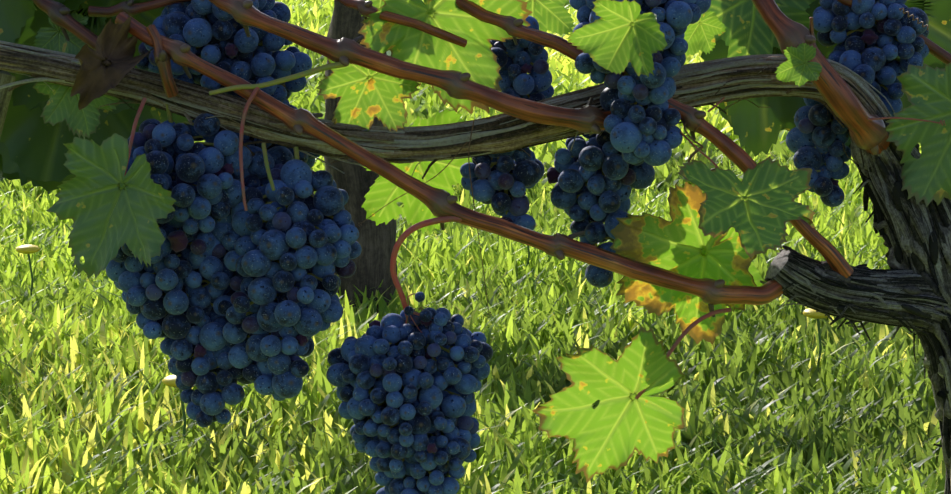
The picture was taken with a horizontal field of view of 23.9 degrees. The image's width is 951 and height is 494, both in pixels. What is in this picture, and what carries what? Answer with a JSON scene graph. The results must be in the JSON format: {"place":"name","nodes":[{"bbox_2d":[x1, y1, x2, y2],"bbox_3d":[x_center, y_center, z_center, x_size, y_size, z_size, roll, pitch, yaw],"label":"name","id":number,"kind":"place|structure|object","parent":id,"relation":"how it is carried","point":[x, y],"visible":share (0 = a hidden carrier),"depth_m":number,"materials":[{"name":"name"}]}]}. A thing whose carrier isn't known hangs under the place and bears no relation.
{"place":"outdoors","nodes":[
{"label":"outdoors","id":0,"kind":"place"},
{"bbox_2d":[70,16,152,109],"bbox_3d":[-0.225,-0.114,1.396,0.054,0.058,0.065,0,9,-1],"label":"dead leaf","id":1,"kind":"object","parent":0,"point":[109,62],"visible":1,"depth_m":1.39,"materials":[{"name":"brown plant"}]},
{"bbox_2d":[0,40,894,178],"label":"vine branch","id":2,"kind":"object","parent":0,"point":[714,82],"visible":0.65,"depth_m":1.42,"materials":[{"name":"wood"}]},
{"bbox_2d":[0,0,945,493],"bbox_3d":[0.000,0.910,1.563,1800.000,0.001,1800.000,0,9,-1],"label":"ground","id":3,"kind":"structure","parent":0,"point":[692,374],"depth_m":5.30,"materials":[{"name":"green plant"}]},
{"bbox_2d":[0,70,15,137],"bbox_3d":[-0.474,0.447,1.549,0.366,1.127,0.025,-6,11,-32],"label":"trunk","id":4,"kind":"object","parent":3,"relation":"on","point":[6,77],"visible":0.91,"depth_m":1.55,"materials":[{"name":"brown wood"}]},
{"bbox_2d":[323,0,396,316],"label":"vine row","id":5,"kind":"object","parent":3,"relation":"on","point":[371,261],"visible":0.31,"depth_m":6.01,"materials":[{"name":"brown wood"}]},
{"bbox_2d":[15,224,826,443],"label":"mushrooms","id":6,"kind":"object","parent":3,"relation":"on","point":[28,249],"visible":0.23,"depth_m":5.25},
{"bbox_2d":[0,0,950,493],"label":"grape leaves","id":7,"kind":"object","parent":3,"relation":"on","point":[727,226],"depth_m":1.42,"materials":[{"name":"green plant"}]},
{"bbox_2d":[105,0,928,493],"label":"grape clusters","id":8,"kind":"object","parent":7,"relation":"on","point":[227,234],"visible":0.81,"depth_m":1.40,"materials":[{"name":"blue food"}]},
{"bbox_2d":[399,292,447,341],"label":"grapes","id":9,"kind":"object","parent":8,"relation":"on","point":[440,319],"visible":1,"depth_m":1.39,"materials":[{"name":"blue food"}]},
{"bbox_2d":[32,0,950,316],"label":"vine canes","id":10,"kind":"object","parent":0,"point":[846,106],"visible":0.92,"depth_m":1.39,"materials":[{"name":"brown wood"}]},
{"bbox_2d":[33,1,950,281],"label":"shaded vine leaves","id":11,"kind":"object","parent":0,"point":[107,205],"visible":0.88,"depth_m":1.38,"materials":[{"name":"green plant"}]},
{"bbox_2d":[152,0,899,485],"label":"grape stems","id":12,"kind":"object","parent":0,"point":[282,82],"visible":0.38,"depth_m":1.39,"materials":[{"name":"green plant"}]},
{"bbox_2d":[124,87,945,399],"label":"leaf stems","id":13,"kind":"object","parent":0,"point":[422,225],"visible":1,"depth_m":1.38,"materials":[{"name":"brown plant"}]},
{"bbox_2d":[357,8,928,316],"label":"vine tendrils","id":14,"kind":"object","parent":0,"point":[702,147],"visible":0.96,"depth_m":1.39,"materials":[{"name":"brown plant"}]},
{"bbox_2d":[760,245,950,345],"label":"broken branch","id":15,"kind":"object","parent":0,"point":[909,300],"visible":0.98,"depth_m":1.41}
]}

